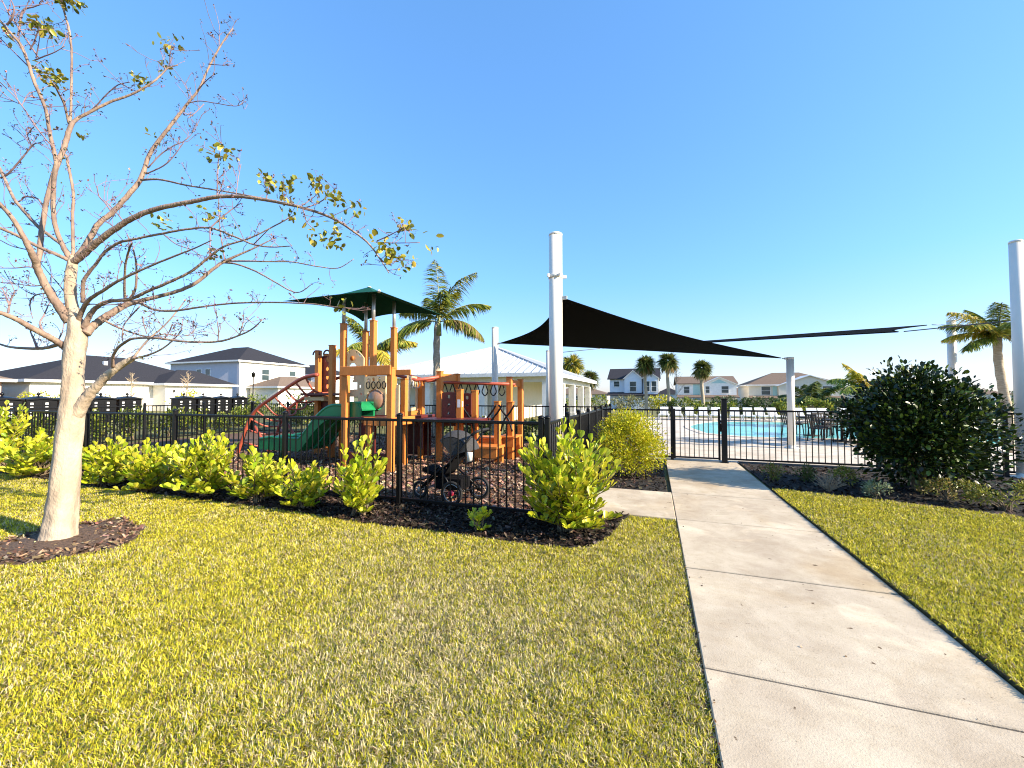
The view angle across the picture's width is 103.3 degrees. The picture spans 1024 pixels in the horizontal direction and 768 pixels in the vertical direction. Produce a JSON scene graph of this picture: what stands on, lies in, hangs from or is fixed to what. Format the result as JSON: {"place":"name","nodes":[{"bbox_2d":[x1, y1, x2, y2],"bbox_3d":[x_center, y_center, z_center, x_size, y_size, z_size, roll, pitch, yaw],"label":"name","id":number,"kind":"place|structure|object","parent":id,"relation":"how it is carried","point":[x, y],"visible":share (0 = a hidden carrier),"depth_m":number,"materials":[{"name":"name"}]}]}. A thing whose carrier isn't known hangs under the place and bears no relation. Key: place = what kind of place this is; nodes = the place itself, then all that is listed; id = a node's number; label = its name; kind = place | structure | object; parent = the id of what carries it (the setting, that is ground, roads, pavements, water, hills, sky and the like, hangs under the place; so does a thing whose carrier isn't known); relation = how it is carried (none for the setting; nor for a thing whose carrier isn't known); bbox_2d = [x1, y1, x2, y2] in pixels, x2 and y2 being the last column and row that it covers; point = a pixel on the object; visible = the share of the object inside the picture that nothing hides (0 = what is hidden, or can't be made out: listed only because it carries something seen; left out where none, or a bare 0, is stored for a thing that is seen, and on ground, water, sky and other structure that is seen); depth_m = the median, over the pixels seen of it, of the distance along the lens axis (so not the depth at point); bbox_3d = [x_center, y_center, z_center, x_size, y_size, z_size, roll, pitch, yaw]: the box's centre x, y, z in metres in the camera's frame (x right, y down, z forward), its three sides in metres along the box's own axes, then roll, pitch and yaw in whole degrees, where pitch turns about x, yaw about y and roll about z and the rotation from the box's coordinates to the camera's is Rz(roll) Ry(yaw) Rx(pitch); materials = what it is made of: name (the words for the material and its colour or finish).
{"place":"outdoors","nodes":[
{"label":"outdoors","id":0,"kind":"place"},
{"bbox_2d":[0,355,237,410],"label":"house","id":1,"kind":"structure","parent":0,"point":[156,385],"depth_m":39.88,"materials":[{"name":"beige paint"}]},
{"bbox_2d":[181,389,228,396],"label":"garage door","id":2,"kind":"structure","parent":1,"relation":"in","point":[200,390],"depth_m":44.07,"materials":[{"name":"white paint"}]},
{"bbox_2d":[165,347,314,406],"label":"house","id":3,"kind":"structure","parent":0,"point":[274,374],"depth_m":56.66,"materials":[{"name":"grey paint"}]},
{"bbox_2d":[10,431,537,509],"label":"playground mulch floor","id":4,"kind":"structure","parent":0,"point":[320,465],"depth_m":8.83,"materials":[{"name":"wood"}]},
{"bbox_2d":[8,401,252,443],"bbox_3d":[-12.209,1.281,13.516,0.068,1.306,7.568,-1,-2,19],"label":"metal fence","id":5,"kind":"object","parent":4,"relation":"on","point":[145,405],"visible":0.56,"depth_m":13.79,"materials":[{"name":"metal"}]},
{"bbox_2d":[128,435,537,509],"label":"mulch chips","id":6,"kind":"object","parent":4,"relation":"on","point":[389,478],"visible":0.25,"depth_m":7.82,"materials":[{"name":"wood"}]},
{"bbox_2d":[236,286,523,471],"bbox_3d":[-3.539,-0.310,10.134,7.563,4.385,3.176,-1,-2,19],"label":"play structure","id":7,"kind":"object","parent":4,"relation":"on","point":[366,371],"visible":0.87,"depth_m":9.54,"materials":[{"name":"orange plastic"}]},
{"bbox_2d":[252,401,607,441],"bbox_3d":[-4.009,1.312,14.617,14.618,1.306,0.068,-1,-2,19],"label":"metal fence","id":8,"kind":"object","parent":4,"relation":"on","point":[288,404],"visible":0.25,"depth_m":14.28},
{"bbox_2d":[414,428,488,501],"bbox_3d":[-0.932,1.158,5.880,1.185,1.061,0.520,-1,-2,19],"label":"stroller","id":9,"kind":"object","parent":4,"relation":"on","point":[446,478],"visible":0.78,"depth_m":5.74,"materials":[{"name":"black fabric"}]},
{"bbox_2d":[547,231,566,458],"bbox_3d":[0.847,-0.580,7.820,0.486,4.704,0.486,-1,-2,19],"label":"sail pole","id":10,"kind":"object","parent":4,"relation":"on","point":[555,276],"visible":0.72,"depth_m":7.73,"materials":[{"name":"metal"}]},
{"bbox_2d":[305,365,353,402],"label":"house","id":11,"kind":"structure","parent":0,"point":[310,369],"depth_m":81.81,"materials":[{"name":"white paint"}]},
{"bbox_2d":[377,347,596,420],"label":"pavilion","id":12,"kind":"structure","parent":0,"point":[474,366],"depth_m":25.53,"materials":[{"name":"white metal"}]},
{"bbox_2d":[0,444,1023,767],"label":"lawn","id":13,"kind":"structure","parent":0,"point":[956,638],"depth_m":2.60,"materials":[{"name":"plant"}]},
{"bbox_2d":[0,392,24,423],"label":"mailbox unit","id":14,"kind":"object","parent":13,"relation":"on","point":[13,402],"visible":0.39,"depth_m":13.17,"materials":[{"name":"black metal"}]},
{"bbox_2d":[11,412,56,446],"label":"hedge bush","id":15,"kind":"object","parent":13,"relation":"on","point":[39,425],"visible":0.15,"depth_m":11.85,"materials":[{"name":"green plant"}]},
{"bbox_2d":[0,519,144,565],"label":"tree mulch ring","id":16,"kind":"object","parent":13,"relation":"on","point":[28,545],"visible":0.62,"depth_m":4.12,"materials":[{"name":"wood"}]},
{"bbox_2d":[0,516,145,563],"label":"mulch chips","id":17,"kind":"object","parent":16,"relation":"on","point":[99,545],"visible":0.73,"depth_m":4.21,"materials":[{"name":"wood"}]},
{"bbox_2d":[0,0,443,540],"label":"shade tree","id":18,"kind":"object","parent":16,"relation":"on","point":[60,518],"visible":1,"depth_m":4.26,"materials":[{"name":"beige plant"}]},
{"bbox_2d":[90,408,111,439],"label":"hedge bush","id":19,"kind":"object","parent":13,"relation":"on","point":[98,424],"visible":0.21,"depth_m":13.30,"materials":[{"name":"green plant"}]},
{"bbox_2d":[772,488,1023,692],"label":"grass","id":20,"kind":"structure","parent":13,"relation":"on","point":[965,613],"depth_m":3.75,"materials":[{"name":"plant"}]},
{"bbox_2d":[0,0,1023,393],"label":"sky","id":21,"kind":"structure","parent":0,"point":[705,170],"materials":[{"name":"blue"}]},
{"bbox_2d":[3,456,1023,548],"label":"mulch bed","id":22,"kind":"object","parent":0,"point":[907,493],"visible":0.26,"depth_m":6.27,"materials":[{"name":"wood"}]},
{"bbox_2d":[0,400,31,466],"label":"clusia shrub","id":23,"kind":"object","parent":22,"relation":"on","point":[10,434],"visible":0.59,"depth_m":8.53,"materials":[{"name":"green plant"}]},
{"bbox_2d":[0,427,83,476],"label":"clusia shrub","id":24,"kind":"object","parent":22,"relation":"on","point":[38,448],"visible":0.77,"depth_m":7.50,"materials":[{"name":"green plant"}]},
{"bbox_2d":[81,436,139,486],"bbox_3d":[-6.835,1.316,6.923,1.002,0.858,0.992,-1,-2,19],"label":"clusia shrub","id":25,"kind":"object","parent":22,"relation":"on","point":[104,464],"visible":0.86,"depth_m":6.75,"materials":[{"name":"green plant"}]},
{"bbox_2d":[105,437,193,491],"bbox_3d":[-5.802,1.301,6.495,1.107,0.866,1.035,-1,-2,19],"label":"clusia shrub","id":26,"kind":"object","parent":22,"relation":"on","point":[152,472],"visible":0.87,"depth_m":6.38,"materials":[{"name":"green plant"}]},
{"bbox_2d":[159,428,238,496],"bbox_3d":[-4.708,1.201,6.152,0.964,1.044,1.008,1,-2,-37],"label":"clusia shrub","id":27,"kind":"object","parent":22,"relation":"on","point":[201,474],"visible":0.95,"depth_m":6.08,"materials":[{"name":"green plant"}]},
{"bbox_2d":[218,445,292,502],"bbox_3d":[-3.686,1.297,5.929,0.993,0.840,1.024,2,-2,-44],"label":"clusia shrub","id":28,"kind":"object","parent":22,"relation":"on","point":[259,478],"visible":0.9,"depth_m":5.80,"materials":[{"name":"green plant"}]},
{"bbox_2d":[1,406,543,518],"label":"metal fence","id":29,"kind":"object","parent":22,"relation":"on","point":[285,417],"visible":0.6,"depth_m":6.06,"materials":[{"name":"metal"}]},
{"bbox_2d":[269,458,333,507],"bbox_3d":[-2.849,1.363,5.573,0.760,0.687,0.887,-1,-2,19],"label":"clusia shrub","id":30,"kind":"object","parent":22,"relation":"on","point":[309,489],"visible":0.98,"depth_m":5.45,"materials":[{"name":"green plant"}]},
{"bbox_2d":[0,462,628,546],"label":"mulch chips","id":31,"kind":"object","parent":22,"relation":"on","point":[509,520],"visible":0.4,"depth_m":5.05,"materials":[{"name":"wood"}]},
{"bbox_2d":[330,432,387,515],"bbox_3d":[-1.981,1.162,5.217,0.683,1.070,0.687,-1,-2,19],"label":"clusia shrub","id":32,"kind":"object","parent":22,"relation":"on","point":[360,479],"visible":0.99,"depth_m":5.12,"materials":[{"name":"green plant"}]},
{"bbox_2d":[467,506,492,532],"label":"clusia shrub","id":33,"kind":"object","parent":22,"relation":"on","point":[479,515],"visible":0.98,"depth_m":4.54,"materials":[{"name":"green plant"}]},
{"bbox_2d":[517,417,622,533],"bbox_3d":[0.617,1.027,4.624,1.235,1.306,1.304,-1,-2,19],"label":"clusia shrub","id":34,"kind":"object","parent":22,"relation":"on","point":[563,496],"visible":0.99,"depth_m":4.41,"materials":[{"name":"green plant"}]},
{"bbox_2d":[544,405,602,518],"bbox_3d":[1.332,1.112,7.558,0.068,1.306,5.468,-1,-2,19],"label":"metal fence","id":35,"kind":"object","parent":22,"relation":"on","point":[588,420],"visible":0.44,"depth_m":7.01,"materials":[{"name":"metal"}]},
{"bbox_2d":[592,407,671,475],"bbox_3d":[2.241,1.105,7.832,1.443,1.378,1.425,0,-2,-6],"label":"golden shrub","id":36,"kind":"object","parent":22,"relation":"on","point":[636,437],"visible":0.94,"depth_m":7.50,"materials":[{"name":"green plant"}]},
{"bbox_2d":[598,457,666,490],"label":"mulch chips","id":37,"kind":"object","parent":22,"relation":"on","point":[626,477],"visible":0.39,"depth_m":7.40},
{"bbox_2d":[602,406,673,459],"bbox_3d":[3.036,1.179,9.927,1.718,1.306,0.068,-1,-2,19],"label":"metal fence","id":38,"kind":"object","parent":22,"relation":"on","point":[672,431],"visible":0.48,"depth_m":9.68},
{"bbox_2d":[760,462,787,481],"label":"bush","id":39,"kind":"object","parent":22,"relation":"on","point":[773,472],"visible":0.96,"depth_m":7.22,"materials":[{"name":"green plant"}]},
{"bbox_2d":[792,462,818,481],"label":"bush","id":40,"kind":"object","parent":22,"relation":"on","point":[805,475],"visible":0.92,"depth_m":7.20,"materials":[{"name":"green plant"}]},
{"bbox_2d":[809,472,848,491],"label":"dry bush","id":41,"kind":"object","parent":22,"relation":"on","point":[830,487],"visible":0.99,"depth_m":6.49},
{"bbox_2d":[828,464,858,485],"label":"bush","id":42,"kind":"object","parent":22,"relation":"on","point":[841,472],"visible":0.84,"depth_m":6.91,"materials":[{"name":"green plant"}]},
{"bbox_2d":[727,409,1015,476],"bbox_3d":[10.280,1.107,7.391,11.568,1.306,0.068,-1,-2,19],"label":"metal fence","id":43,"kind":"object","parent":22,"relation":"on","point":[1006,474],"visible":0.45,"depth_m":8.79,"materials":[{"name":"metal"}]},
{"bbox_2d":[860,479,892,498],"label":"bush","id":44,"kind":"object","parent":22,"relation":"on","point":[870,483],"visible":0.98,"depth_m":6.05,"materials":[{"name":"green plant"}]},
{"bbox_2d":[743,463,1023,516],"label":"mulch chips","id":45,"kind":"object","parent":22,"relation":"on","point":[898,497],"visible":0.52,"depth_m":6.59,"materials":[{"name":"wood"}]},
{"bbox_2d":[825,355,1023,498],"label":"dark shrub","id":46,"kind":"object","parent":22,"relation":"on","point":[912,432],"visible":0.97,"depth_m":6.13,"materials":[{"name":"green plant"}]},
{"bbox_2d":[914,476,977,502],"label":"bush","id":47,"kind":"object","parent":22,"relation":"on","point":[938,483],"visible":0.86,"depth_m":5.86,"materials":[{"name":"green plant"}]},
{"bbox_2d":[956,479,1023,511],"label":"bush","id":48,"kind":"object","parent":22,"relation":"on","point":[1009,503],"visible":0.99,"depth_m":5.43,"materials":[{"name":"green plant"}]},
{"bbox_2d":[1008,239,1023,478],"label":"sail pole","id":49,"kind":"object","parent":22,"relation":"on","point":[1016,264],"visible":0.96,"depth_m":7.59,"materials":[{"name":"metal"}]},
{"bbox_2d":[21,398,1013,486],"bbox_3d":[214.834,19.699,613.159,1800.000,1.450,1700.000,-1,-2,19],"label":"ground","id":50,"kind":"structure","parent":0,"point":[382,432],"depth_m":19.18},
{"bbox_2d":[21,392,59,434],"bbox_3d":[-16.305,1.113,13.927,0.600,1.665,0.800,-1,-2,19],"label":"mailbox unit","id":51,"kind":"object","parent":50,"relation":"on","point":[37,401],"visible":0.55,"depth_m":13.85,"materials":[{"name":"black metal"}]},
{"bbox_2d":[90,393,117,435],"bbox_3d":[-15.756,1.158,15.493,0.600,1.665,0.800,-1,-2,19],"label":"mailbox unit","id":52,"kind":"object","parent":50,"relation":"on","point":[100,400],"visible":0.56,"depth_m":15.45,"materials":[{"name":"black metal"}]},
{"bbox_2d":[116,393,143,432],"bbox_3d":[-15.482,1.180,16.276,0.600,1.665,0.800,-1,-2,19],"label":"mailbox unit","id":53,"kind":"object","parent":50,"relation":"on","point":[126,400],"visible":0.49,"depth_m":16.15,"materials":[{"name":"black metal"}]},
{"bbox_2d":[104,405,157,439],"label":"hedge bush","id":54,"kind":"object","parent":50,"relation":"on","point":[126,419],"visible":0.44,"depth_m":14.12,"materials":[{"name":"green plant"}]},
{"bbox_2d":[141,406,187,436],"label":"hedge bush","id":55,"kind":"object","parent":50,"relation":"on","point":[170,412],"visible":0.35,"depth_m":15.15,"materials":[{"name":"green plant"}]},
{"bbox_2d":[169,393,197,429],"bbox_3d":[-14.794,1.236,18.238,0.600,1.665,0.800,-1,-2,19],"label":"mailbox unit","id":56,"kind":"object","parent":50,"relation":"on","point":[183,400],"visible":0.55,"depth_m":18.09,"materials":[{"name":"black metal"}]},
{"bbox_2d":[180,408,212,433],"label":"hedge bush","id":57,"kind":"object","parent":50,"relation":"on","point":[198,420],"visible":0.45,"depth_m":16.36,"materials":[{"name":"green plant"}]},
{"bbox_2d":[194,393,215,428],"bbox_3d":[-14.520,1.258,19.021,0.600,1.665,0.800,-1,-2,19],"label":"mailbox unit","id":58,"kind":"object","parent":50,"relation":"on","point":[206,399],"visible":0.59,"depth_m":18.94,"materials":[{"name":"black metal"}]},
{"bbox_2d":[213,393,232,426],"bbox_3d":[-14.245,1.280,19.805,0.600,1.665,0.800,-1,-2,19],"label":"mailbox unit","id":59,"kind":"object","parent":50,"relation":"on","point":[220,399],"visible":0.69,"depth_m":19.70,"materials":[{"name":"black metal"}]},
{"bbox_2d":[211,405,245,431],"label":"hedge bush","id":60,"kind":"object","parent":50,"relation":"on","point":[224,413],"visible":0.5,"depth_m":17.39,"materials":[{"name":"green plant"}]},
{"bbox_2d":[231,393,248,425],"bbox_3d":[-13.971,1.302,20.588,0.600,1.665,0.800,-1,-2,19],"label":"mailbox unit","id":61,"kind":"object","parent":50,"relation":"on","point":[237,399],"visible":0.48,"depth_m":20.46,"materials":[{"name":"black metal"}]},
{"bbox_2d":[234,404,268,428],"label":"hedge bush","id":62,"kind":"object","parent":50,"relation":"on","point":[248,409],"visible":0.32,"depth_m":18.39,"materials":[{"name":"green plant"}]},
{"bbox_2d":[242,392,271,414],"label":"bush","id":63,"kind":"object","parent":50,"relation":"on","point":[254,399],"visible":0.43,"depth_m":31.85,"materials":[{"name":"green plant"}]},
{"bbox_2d":[269,399,307,426],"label":"hedge bush","id":64,"kind":"object","parent":50,"relation":"on","point":[293,420],"visible":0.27,"depth_m":17.45,"materials":[{"name":"green plant"}]},
{"bbox_2d":[336,316,417,427],"bbox_3d":[-6.447,-0.512,19.383,3.903,5.272,4.205,-1,-2,19],"label":"feather palm","id":65,"kind":"object","parent":50,"relation":"on","point":[383,356],"visible":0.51,"depth_m":18.78,"materials":[{"name":"green plant"}]},
{"bbox_2d":[397,260,491,435],"bbox_3d":[-2.540,-1.328,14.529,3.701,6.632,2.762,0,-2,-1],"label":"feather palm","id":66,"kind":"object","parent":50,"relation":"on","point":[445,306],"visible":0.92,"depth_m":14.60,"materials":[{"name":"green plant"}]},
{"bbox_2d":[492,327,499,435],"bbox_3d":[-0.607,-0.036,14.407,0.437,3.990,0.437,-1,-2,19],"label":"sail pole","id":67,"kind":"object","parent":50,"relation":"on","point":[494,355],"visible":0.53,"depth_m":14.33,"materials":[{"name":"metal"}]},
{"bbox_2d":[504,418,537,439],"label":"hedge bush","id":68,"kind":"object","parent":50,"relation":"on","point":[535,426],"visible":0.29,"depth_m":14.10,"materials":[{"name":"green plant"}]},
{"bbox_2d":[546,350,548,414],"bbox_3d":[1.393,0.354,15.196,0.437,3.254,0.437,-1,-2,19],"label":"sail pole","id":69,"kind":"object","parent":50,"relation":"on","point":[547,381],"visible":0.3,"depth_m":15.12,"materials":[{"name":"metal"}]},
{"bbox_2d":[567,320,1008,351],"bbox_3d":[7.304,-1.364,13.462,11.034,0.707,5.592,-2,-2,44],"label":"shade sail","id":70,"kind":"object","parent":69,"relation":"attached to","point":[862,331],"visible":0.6,"depth_m":11.57,"materials":[{"name":"black fabric"}]},
{"bbox_2d":[563,354,586,374],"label":"fan palm","id":71,"kind":"object","parent":50,"relation":"on","point":[575,367],"visible":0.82,"depth_m":47.42,"materials":[{"name":"green plant"}]},
{"bbox_2d":[583,370,600,397],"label":"fan palm","id":72,"kind":"object","parent":50,"relation":"on","point":[590,374],"visible":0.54,"depth_m":49.51,"materials":[{"name":"green plant"}]},
{"bbox_2d":[584,394,610,408],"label":"bush","id":73,"kind":"object","parent":50,"relation":"on","point":[596,398],"visible":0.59,"depth_m":41.72,"materials":[{"name":"green plant"}]},
{"bbox_2d":[614,394,639,408],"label":"bush","id":74,"kind":"object","parent":50,"relation":"on","point":[629,400],"visible":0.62,"depth_m":53.53,"materials":[{"name":"green plant"}]},
{"bbox_2d":[626,396,660,408],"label":"bush","id":75,"kind":"object","parent":50,"relation":"on","point":[643,404],"visible":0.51,"depth_m":52.69,"materials":[{"name":"green plant"}]},
{"bbox_2d":[634,354,655,408],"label":"fan palm","id":76,"kind":"object","parent":50,"relation":"on","point":[645,364],"visible":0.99,"depth_m":45.77,"materials":[{"name":"green plant"}]},
{"bbox_2d":[648,394,671,408],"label":"bush","id":77,"kind":"object","parent":50,"relation":"on","point":[663,399],"visible":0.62,"depth_m":49.94,"materials":[{"name":"green plant"}]},
{"bbox_2d":[655,353,681,401],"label":"fan palm","id":78,"kind":"object","parent":50,"relation":"on","point":[667,363],"visible":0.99,"depth_m":44.73,"materials":[{"name":"green plant"}]},
{"bbox_2d":[656,400,684,416],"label":"hedge bush","id":79,"kind":"object","parent":50,"relation":"on","point":[670,403],"visible":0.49,"depth_m":29.08,"materials":[{"name":"green plant"}]},
{"bbox_2d":[671,396,696,406],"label":"bush","id":80,"kind":"object","parent":50,"relation":"on","point":[686,400],"visible":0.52,"depth_m":45.52,"materials":[{"name":"green plant"}]},
{"bbox_2d":[684,401,710,417],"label":"hedge bush","id":81,"kind":"object","parent":50,"relation":"on","point":[696,404],"visible":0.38,"depth_m":28.59,"materials":[{"name":"green plant"}]},
{"bbox_2d":[690,359,714,406],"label":"fan palm","id":82,"kind":"object","parent":50,"relation":"on","point":[705,371],"visible":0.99,"depth_m":43.66,"materials":[{"name":"green plant"}]},
{"bbox_2d":[736,396,764,408],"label":"bush","id":83,"kind":"object","parent":50,"relation":"on","point":[750,399],"visible":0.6,"depth_m":40.82,"materials":[{"name":"green plant"}]},
{"bbox_2d":[771,400,797,418],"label":"hedge bush","id":84,"kind":"object","parent":50,"relation":"on","point":[777,405],"visible":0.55,"depth_m":26.87,"materials":[{"name":"green plant"}]},
{"bbox_2d":[775,381,842,407],"bbox_3d":[22.097,1.093,29.919,4.663,2.736,3.958,-1,-2,19],"label":"feather palm","id":85,"kind":"object","parent":50,"relation":"on","point":[814,390],"visible":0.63,"depth_m":29.33,"materials":[{"name":"green plant"}]},
{"bbox_2d":[799,397,836,413],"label":"hedge bush","id":86,"kind":"object","parent":50,"relation":"on","point":[816,405],"visible":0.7,"depth_m":26.36,"materials":[{"name":"green plant"}]},
{"bbox_2d":[827,363,893,403],"bbox_3d":[16.512,0.546,19.054,3.133,3.151,2.680,-1,-2,19],"label":"feather palm","id":87,"kind":"object","parent":50,"relation":"on","point":[856,378],"visible":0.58,"depth_m":18.87,"materials":[{"name":"green plant"}]},
{"bbox_2d":[565,388,609,405],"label":"house","id":88,"kind":"structure","parent":0,"point":[596,392],"depth_m":104.63,"materials":[{"name":"beige paint"}]},
{"bbox_2d":[607,368,660,408],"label":"house","id":89,"kind":"structure","parent":0,"point":[625,383],"depth_m":70.76,"materials":[{"name":"white"}]},
{"bbox_2d":[670,487,721,767],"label":"path edge soil","id":90,"kind":"structure","parent":0,"point":[696,644],"depth_m":2.30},
{"bbox_2d":[673,376,739,409],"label":"house","id":91,"kind":"structure","parent":0,"point":[720,386],"depth_m":80.06,"materials":[{"name":"white paint"}]},
{"bbox_2d":[737,372,844,410],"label":"house","id":92,"kind":"structure","parent":0,"point":[771,385],"depth_m":80.59,"materials":[{"name":"beige paint"}]},
{"bbox_2d":[591,458,1023,767],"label":"path","id":93,"kind":"structure","parent":0,"point":[780,580],"depth_m":2.39,"materials":[{"name":"concrete"}]},
{"bbox_2d":[720,398,728,462],"bbox_3d":[4.816,1.069,9.187,0.160,1.485,0.155,-1,-2,19],"label":"gate post","id":94,"kind":"object","parent":93,"relation":"on","point":[724,442],"visible":0.86,"depth_m":9.14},
{"bbox_2d":[673,408,720,459],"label":"metal gate","id":95,"kind":"structure","parent":94,"relation":"attached to","point":[719,444],"depth_m":9.46,"materials":[{"name":"metal"}]},
{"bbox_2d":[613,417,1015,473],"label":"pool deck","id":96,"kind":"structure","parent":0,"point":[679,422],"depth_m":11.98,"materials":[{"name":"concrete"}]},
{"bbox_2d":[784,357,798,448],"bbox_3d":[8.152,0.547,11.839,0.372,2.679,0.372,-1,-2,19],"label":"sail pole","id":97,"kind":"object","parent":96,"relation":"on","point":[790,382],"visible":0.88,"depth_m":11.77,"materials":[{"name":"metal"}]},
{"bbox_2d":[497,297,785,358],"bbox_3d":[2.817,-1.182,10.433,9.049,0.822,6.247,-1,-2,19],"label":"shade sail","id":98,"kind":"object","parent":97,"relation":"attached to","point":[584,326],"visible":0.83,"depth_m":10.99,"materials":[{"name":"black fabric"}]},
{"bbox_2d":[806,414,833,441],"bbox_3d":[10.276,1.469,13.547,0.601,0.911,0.525,0,-2,-1],"label":"patio chair","id":99,"kind":"object","parent":96,"relation":"on","point":[814,421],"visible":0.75,"depth_m":13.52,"materials":[{"name":"metal"}]},
{"bbox_2d":[685,421,997,439],"bbox_3d":[15.667,2.043,17.871,14.983,0.030,10.619,-1,-2,19],"label":"pool coping","id":100,"kind":"object","parent":96,"relation":"on","point":[691,429],"visible":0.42,"depth_m":15.92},
{"bbox_2d":[946,320,957,385],"bbox_3d":[13.070,-0.008,12.005,0.380,3.797,0.380,-1,-2,19],"label":"sail pole","id":101,"kind":"object","parent":96,"relation":"on","point":[951,355],"visible":0.25,"depth_m":11.97,"materials":[{"name":"metal"}]},
{"bbox_2d":[937,302,1014,452],"bbox_3d":[13.178,-0.234,10.843,2.344,4.216,1.791,0,-2,4],"label":"feather palm","id":102,"kind":"object","parent":96,"relation":"on","point":[994,334],"visible":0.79,"depth_m":10.96,"materials":[{"name":"green plant"}]},
{"bbox_2d":[691,422,1014,443],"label":"pool water","id":103,"kind":"structure","parent":0,"point":[730,425],"depth_m":18.25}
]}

